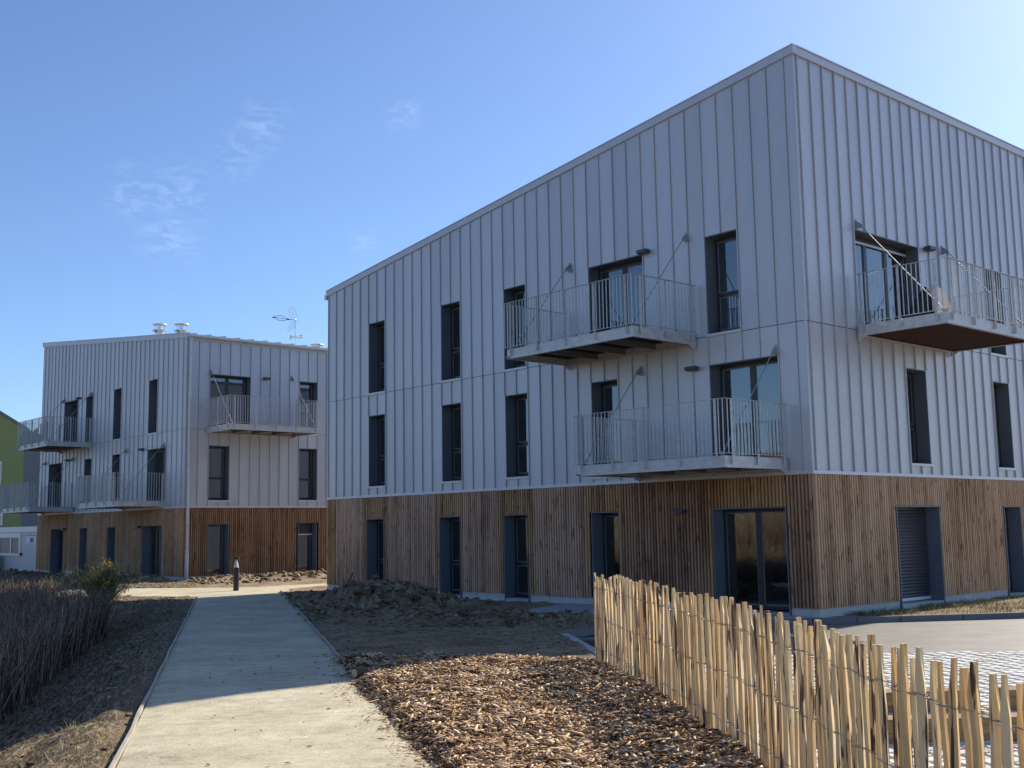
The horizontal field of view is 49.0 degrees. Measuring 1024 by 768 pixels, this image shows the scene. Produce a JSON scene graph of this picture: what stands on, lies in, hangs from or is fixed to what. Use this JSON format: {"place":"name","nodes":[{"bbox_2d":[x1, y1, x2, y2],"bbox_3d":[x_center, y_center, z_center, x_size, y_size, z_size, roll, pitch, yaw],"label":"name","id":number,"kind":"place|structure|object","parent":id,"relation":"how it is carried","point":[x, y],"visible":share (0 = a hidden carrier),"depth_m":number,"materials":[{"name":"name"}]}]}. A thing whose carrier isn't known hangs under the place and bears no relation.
{"place":"outdoors","nodes":[
{"label":"outdoors","id":0,"kind":"place"},
{"bbox_2d":[55,583,326,597],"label":"cross path","id":1,"kind":"structure","parent":0,"point":[173,592],"depth_m":34.38,"materials":[{"name":"beige concrete"}]},
{"bbox_2d":[233,556,238,590],"bbox_3d":[-8.377,5.761,34.163,0.170,1.030,0.167,-1,-7,0],"label":"bollard light","id":2,"kind":"object","parent":1,"relation":"on","point":[236,577],"visible":0.99,"depth_m":34.09,"materials":[{"name":"black plastic"}]},
{"bbox_2d":[117,592,431,767],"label":"path","id":3,"kind":"structure","parent":0,"point":[259,634],"depth_m":11.49,"materials":[{"name":"beige concrete"}]},
{"bbox_2d":[0,570,1023,767],"bbox_3d":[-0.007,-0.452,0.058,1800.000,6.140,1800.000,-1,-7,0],"label":"ground","id":4,"kind":"structure","parent":0,"point":[133,693],"depth_m":17.88,"materials":[{"name":"soil"}]},
{"bbox_2d":[0,526,36,571],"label":"site cabin","id":5,"kind":"object","parent":4,"relation":"on","point":[18,548],"visible":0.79,"depth_m":56.67,"materials":[{"name":"white metal"}]},
{"bbox_2d":[0,533,21,555],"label":"window","id":6,"kind":"structure","parent":5,"relation":"in","point":[10,543],"depth_m":57.54,"materials":[{"name":"white plastic"}]},
{"bbox_2d":[0,411,39,526],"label":"green house","id":7,"kind":"structure","parent":4,"relation":"on","point":[17,467],"depth_m":79.36,"materials":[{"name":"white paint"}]},
{"bbox_2d":[0,461,1,483],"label":"window","id":8,"kind":"structure","parent":7,"relation":"in","point":[0,461],"depth_m":81.58,"materials":[{"name":"white plastic"}]},
{"bbox_2d":[0,513,2,524],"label":"window","id":9,"kind":"structure","parent":7,"relation":"in","point":[1,515],"depth_m":80.73,"materials":[{"name":"white plastic"}]},
{"bbox_2d":[0,574,120,719],"bbox_3d":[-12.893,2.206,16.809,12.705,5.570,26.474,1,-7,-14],"label":"dry reeds","id":10,"kind":"object","parent":4,"relation":"on","point":[46,634],"visible":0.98,"depth_m":18.35,"materials":[{"name":"brown plant"}]},
{"bbox_2d":[41,557,141,601],"bbox_3d":[-10.902,5.070,29.122,2.474,1.201,3.167,1,-8,-17],"label":"gorse bush","id":11,"kind":"object","parent":4,"relation":"on","point":[106,578],"visible":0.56,"depth_m":28.63,"materials":[{"name":"green plant"}]},
{"bbox_2d":[0,602,191,767],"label":"dry grass","id":12,"kind":"structure","parent":4,"relation":"on","point":[80,671],"depth_m":14.65,"materials":[{"name":"brown plant"}]},
{"bbox_2d":[109,597,196,767],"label":"path edging","id":13,"kind":"object","parent":4,"relation":"on","point":[116,759],"visible":0.39,"depth_m":11.44,"materials":[{"name":"grey concrete"}]},
{"bbox_2d":[0,306,327,579],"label":"apartment building","id":14,"kind":"structure","parent":4,"relation":"on","point":[181,453],"depth_m":44.67,"materials":[{"name":"metal"}]},
{"bbox_2d":[20,422,47,443],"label":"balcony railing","id":15,"kind":"object","parent":14,"relation":"attached to","point":[34,435],"visible":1,"depth_m":48.61,"materials":[{"name":"grey metal"}]},
{"bbox_2d":[47,463,61,506],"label":"window","id":16,"kind":"structure","parent":14,"relation":"in","point":[53,468],"depth_m":52.39,"materials":[{"name":"grey glass"}]},
{"bbox_2d":[49,529,63,571],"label":"door","id":17,"kind":"structure","parent":14,"relation":"in","point":[55,533],"depth_m":51.54,"materials":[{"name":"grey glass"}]},
{"bbox_2d":[63,400,77,441],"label":"window","id":18,"kind":"structure","parent":14,"relation":"in","point":[68,407],"depth_m":51.44,"materials":[{"name":"grey glass"}]},
{"bbox_2d":[78,528,86,574],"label":"window","id":19,"kind":"structure","parent":14,"relation":"in","point":[83,531],"depth_m":48.90,"materials":[{"name":"grey glass"}]},
{"bbox_2d":[83,458,90,501],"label":"window","id":20,"kind":"structure","parent":14,"relation":"in","point":[87,462],"depth_m":49.15,"materials":[{"name":"grey glass"}]},
{"bbox_2d":[85,396,92,441],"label":"window","id":21,"kind":"structure","parent":14,"relation":"in","point":[89,401],"depth_m":49.47,"materials":[{"name":"grey glass"}]},
{"bbox_2d":[106,527,115,574],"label":"window","id":22,"kind":"structure","parent":14,"relation":"in","point":[111,531],"depth_m":46.65,"materials":[{"name":"grey glass"}]},
{"bbox_2d":[111,454,119,500],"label":"window","id":23,"kind":"structure","parent":14,"relation":"in","point":[115,468],"depth_m":46.89,"materials":[{"name":"grey glass"}]},
{"bbox_2d":[112,388,121,440],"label":"window","id":24,"kind":"structure","parent":14,"relation":"in","point":[117,392],"depth_m":47.18,"materials":[{"name":"grey glass"}]},
{"bbox_2d":[141,525,161,575],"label":"door","id":25,"kind":"structure","parent":14,"relation":"in","point":[147,531],"depth_m":44.03,"materials":[{"name":"grey metal"}]},
{"bbox_2d":[147,379,157,434],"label":"window","id":26,"kind":"structure","parent":14,"relation":"in","point":[152,408],"depth_m":44.59,"materials":[{"name":"grey glass"}]},
{"bbox_2d":[146,447,165,500],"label":"window","id":27,"kind":"structure","parent":14,"relation":"in","point":[152,464],"depth_m":44.23,"materials":[{"name":"grey metal"}]},
{"bbox_2d":[206,524,228,575],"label":"door","id":28,"kind":"structure","parent":14,"relation":"in","point":[225,528],"depth_m":42.61,"materials":[{"name":"grey metal"}]},
{"bbox_2d":[208,445,229,501],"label":"window","id":29,"kind":"structure","parent":14,"relation":"in","point":[225,479],"depth_m":42.95,"materials":[{"name":"grey metal"}]},
{"bbox_2d":[210,374,250,423],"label":"window","id":30,"kind":"structure","parent":14,"relation":"in","point":[247,380],"depth_m":43.83,"materials":[{"name":"grey metal"}]},
{"bbox_2d":[297,522,316,571],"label":"door","id":31,"kind":"structure","parent":14,"relation":"in","point":[306,528],"depth_m":45.13,"materials":[{"name":"grey glass"}]},
{"bbox_2d":[299,448,317,500],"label":"window","id":32,"kind":"structure","parent":14,"relation":"in","point":[313,488],"depth_m":45.52,"materials":[{"name":"grey metal"}]},
{"bbox_2d":[300,381,317,435],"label":"window","id":33,"kind":"structure","parent":14,"relation":"in","point":[314,386],"depth_m":45.92,"materials":[{"name":"grey metal"}]},
{"bbox_2d":[0,568,593,767],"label":"soil clods","id":34,"kind":"object","parent":4,"relation":"on","point":[511,621],"visible":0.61,"depth_m":23.01,"materials":[{"name":"brown soil"}]},
{"bbox_2d":[280,590,340,657],"bbox_3d":[-4.595,5.025,24.327,0.062,0.224,18.100,1,-7,-14],"label":"path edging","id":35,"kind":"object","parent":4,"relation":"on","point":[330,646],"visible":0.37,"depth_m":19.15,"materials":[{"name":"grey concrete"}]},
{"bbox_2d":[307,597,588,656],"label":"soil litter","id":36,"kind":"object","parent":4,"relation":"on","point":[477,626],"visible":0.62,"depth_m":18.64,"materials":[{"name":"brown plant"}]},
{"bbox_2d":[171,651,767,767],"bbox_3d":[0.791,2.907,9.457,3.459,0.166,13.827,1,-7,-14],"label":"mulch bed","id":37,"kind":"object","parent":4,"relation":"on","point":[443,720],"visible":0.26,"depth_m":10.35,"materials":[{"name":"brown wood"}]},
{"bbox_2d":[351,667,368,678],"bbox_3d":[-1.804,3.421,13.338,0.132,0.132,0.188,-7,-9,38],"label":"cut log","id":38,"kind":"object","parent":37,"relation":"on","point":[357,672],"visible":0.85,"depth_m":13.28,"materials":[{"name":"brown wood"}]},
{"bbox_2d":[593,573,1023,767],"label":"paling fence","id":39,"kind":"object","parent":37,"relation":"on","point":[631,630],"visible":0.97,"depth_m":7.15,"materials":[{"name":"wood"}]},
{"bbox_2d":[524,603,812,620],"bbox_3d":[2.658,4.667,22.470,2.145,0.200,6.389,5,-10,-41],"label":"concrete apron","id":40,"kind":"object","parent":4,"relation":"on","point":[576,607],"depth_m":23.70,"materials":[{"name":"concrete"}]},
{"bbox_2d":[324,43,1023,617],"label":"apartment building","id":41,"kind":"structure","parent":4,"relation":"on","point":[682,347],"depth_m":24.76,"materials":[{"name":"metal"}]},
{"bbox_2d":[366,518,384,580],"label":"window","id":42,"kind":"structure","parent":41,"relation":"in","point":[373,560],"depth_m":32.13,"materials":[{"name":"grey metal"}]},
{"bbox_2d":[367,414,384,488],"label":"window","id":43,"kind":"structure","parent":41,"relation":"in","point":[375,457],"depth_m":32.43,"materials":[{"name":"grey metal"}]},
{"bbox_2d":[367,320,386,395],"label":"window","id":44,"kind":"structure","parent":41,"relation":"in","point":[375,365],"depth_m":32.78,"materials":[{"name":"grey metal"}]},
{"bbox_2d":[439,516,461,597],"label":"window","id":45,"kind":"structure","parent":41,"relation":"in","point":[446,547],"depth_m":29.59,"materials":[{"name":"grey metal"}]},
{"bbox_2d":[440,301,461,382],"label":"window","id":46,"kind":"structure","parent":41,"relation":"in","point":[448,350],"depth_m":30.22,"materials":[{"name":"grey metal"}]},
{"bbox_2d":[441,402,461,483],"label":"window","id":47,"kind":"structure","parent":41,"relation":"in","point":[449,450],"depth_m":29.88,"materials":[{"name":"grey metal"}]},
{"bbox_2d":[503,284,525,371],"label":"window","id":48,"kind":"structure","parent":41,"relation":"in","point":[509,294],"depth_m":28.29,"materials":[{"name":"grey metal"}]},
{"bbox_2d":[503,514,529,601],"bbox_3d":[0.281,4.263,27.403,0.494,2.155,0.882,5,-10,-41],"label":"window","id":49,"kind":"structure","parent":41,"relation":"in","point":[512,563],"depth_m":27.65,"materials":[{"name":"grey metal"}]},
{"bbox_2d":[505,393,528,479],"bbox_3d":[0.287,1.298,27.710,0.505,2.085,0.873,5,-10,-41],"label":"window","id":50,"kind":"structure","parent":41,"relation":"in","point":[513,445],"depth_m":27.97,"materials":[{"name":"grey metal"}]},
{"bbox_2d":[591,379,619,478],"bbox_3d":[2.270,1.036,25.477,0.505,2.215,0.873,5,-10,-41],"label":"window","id":51,"kind":"structure","parent":41,"relation":"in","point":[598,400],"depth_m":25.78,"materials":[{"name":"grey metal"}]},
{"bbox_2d":[591,512,620,603],"bbox_3d":[2.277,3.945,25.159,0.494,2.155,0.862,5,-10,-41],"label":"door","id":52,"kind":"structure","parent":41,"relation":"in","point":[598,519],"depth_m":25.46,"materials":[{"name":"grey metal"}]},
{"bbox_2d":[588,255,641,333],"bbox_3d":[2.509,-1.707,25.501,0.505,2.155,1.730,5,-10,-41],"label":"window","id":53,"kind":"structure","parent":41,"relation":"in","point":[595,272],"depth_m":26.02,"materials":[{"name":"grey metal"}]},
{"bbox_2d":[704,229,740,336],"bbox_3d":[4.491,-2.058,23.275,0.505,2.125,0.873,5,-10,-41],"label":"window","id":54,"kind":"structure","parent":41,"relation":"in","point":[714,295],"depth_m":23.53,"materials":[{"name":"grey metal"}]},
{"bbox_2d":[709,355,781,456],"bbox_3d":[4.797,0.600,22.595,0.382,2.160,1.706,5,-10,-41],"label":"window","id":55,"kind":"structure","parent":41,"relation":"in","point":[716,371],"depth_m":23.12,"materials":[{"name":"grey metal"}]},
{"bbox_2d":[712,506,791,615],"bbox_3d":[4.857,3.531,22.259,0.494,2.160,1.792,5,-10,-41],"label":"door","id":56,"kind":"structure","parent":41,"relation":"in","point":[721,563],"depth_m":22.69,"materials":[{"name":"grey metal"}]},
{"bbox_2d":[854,229,920,329],"bbox_3d":[7.846,-2.004,23.933,2.623,2.175,0.485,5,-10,-41],"label":"window","id":57,"kind":"structure","parent":41,"relation":"in","point":[908,253],"depth_m":24.32,"materials":[{"name":"grey metal"}]},
{"bbox_2d":[906,368,933,466],"bbox_3d":[8.542,0.732,24.165,0.885,2.085,0.485,5,-10,-41],"label":"window","id":58,"kind":"structure","parent":41,"relation":"in","point":[919,425],"depth_m":24.40,"materials":[{"name":"grey metal"}]},
{"bbox_2d":[895,506,945,608],"bbox_3d":[8.413,3.644,23.584,1.752,2.155,0.384,5,-10,-41],"label":"door","id":59,"kind":"structure","parent":41,"relation":"in","point":[918,528],"depth_m":23.96,"materials":[{"name":"grey metal"}]},
{"bbox_2d":[904,285,950,317],"bbox_3d":[8.500,-1.578,23.018,1.160,0.863,0.645,5,-10,-41],"label":"garden chair","id":60,"kind":"object","parent":41,"relation":"on","point":[945,301],"visible":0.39,"depth_m":22.84,"materials":[{"name":"white plastic"}]},
{"bbox_2d":[985,269,1007,357],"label":"window","id":61,"kind":"structure","parent":41,"relation":"in","point":[995,351],"depth_m":27.29,"materials":[{"name":"grey metal"}]},
{"bbox_2d":[993,381,1015,469],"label":"window","id":62,"kind":"structure","parent":41,"relation":"in","point":[1001,396],"depth_m":26.97,"materials":[{"name":"grey glass"}]},
{"bbox_2d":[1003,506,1023,595],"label":"door","id":63,"kind":"structure","parent":41,"relation":"in","point":[1011,514],"depth_m":26.65,"materials":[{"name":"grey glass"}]},
{"bbox_2d":[627,651,1023,767],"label":"paved bays","id":64,"kind":"object","parent":4,"relation":"on","point":[1011,666],"visible":0.12,"depth_m":13.79,"materials":[{"name":"concrete"}]},
{"bbox_2d":[727,687,980,717],"bbox_3d":[3.271,3.094,10.960,2.550,0.198,0.240,0,-7,-4],"label":"timber sleeper","id":65,"kind":"object","parent":64,"relation":"on","point":[889,699],"visible":0.06,"depth_m":10.88,"materials":[{"name":"brown wood"}]},
{"bbox_2d":[815,712,1016,744],"bbox_3d":[3.398,2.907,9.502,2.550,0.198,0.240,-1,-7,-2],"label":"timber sleeper","id":66,"kind":"object","parent":64,"relation":"on","point":[986,729],"depth_m":9.40,"materials":[{"name":"brown wood"}]},
{"bbox_2d":[998,686,1016,709],"bbox_3d":[6.081,3.067,11.109,2.550,0.198,0.240,0,-7,-4],"label":"timber sleeper","id":67,"kind":"object","parent":64,"relation":"on","point":[1012,697],"depth_m":10.91,"materials":[{"name":"brown wood"}]},
{"bbox_2d":[0,0,1023,431],"label":"sky","id":68,"kind":"structure","parent":0,"point":[218,168],"materials":[{"name":"blue"}]},
{"bbox_2d":[726,655,1017,756],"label":"joint grass","id":69,"kind":"structure","parent":0,"point":[928,712],"depth_m":11.98,"materials":[{"name":"green plant"}]},
{"bbox_2d":[742,618,1023,654],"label":"asphalt","id":70,"kind":"structure","parent":0,"point":[995,635],"depth_m":18.46,"materials":[{"name":"grey asphalt"}]},
{"bbox_2d":[560,633,594,653],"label":"flush kerb","id":71,"kind":"structure","parent":70,"relation":"on","point":[590,648],"depth_m":17.32,"materials":[{"name":"concrete"}]},
{"bbox_2d":[578,628,705,655],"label":"fresh asphalt","id":72,"kind":"structure","parent":70,"relation":"on","point":[591,642],"depth_m":18.37,"materials":[{"name":"grey asphalt"}]},
{"bbox_2d":[578,633,813,638],"bbox_3d":[3.098,4.215,18.634,4.200,0.064,0.300,-1,-7,-2],"label":"drain channel","id":73,"kind":"object","parent":70,"relation":"on","point":[704,637],"visible":0.09,"depth_m":18.67,"materials":[{"name":"concrete"}]},
{"bbox_2d":[565,612,1023,637],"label":"kerb","id":74,"kind":"structure","parent":70,"relation":"on","point":[860,619],"depth_m":20.85,"materials":[{"name":"concrete"}]},
{"bbox_2d":[842,593,1023,616],"bbox_3d":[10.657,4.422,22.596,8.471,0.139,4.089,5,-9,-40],"label":"verge grass","id":75,"kind":"structure","parent":0,"point":[934,606],"depth_m":22.30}
]}

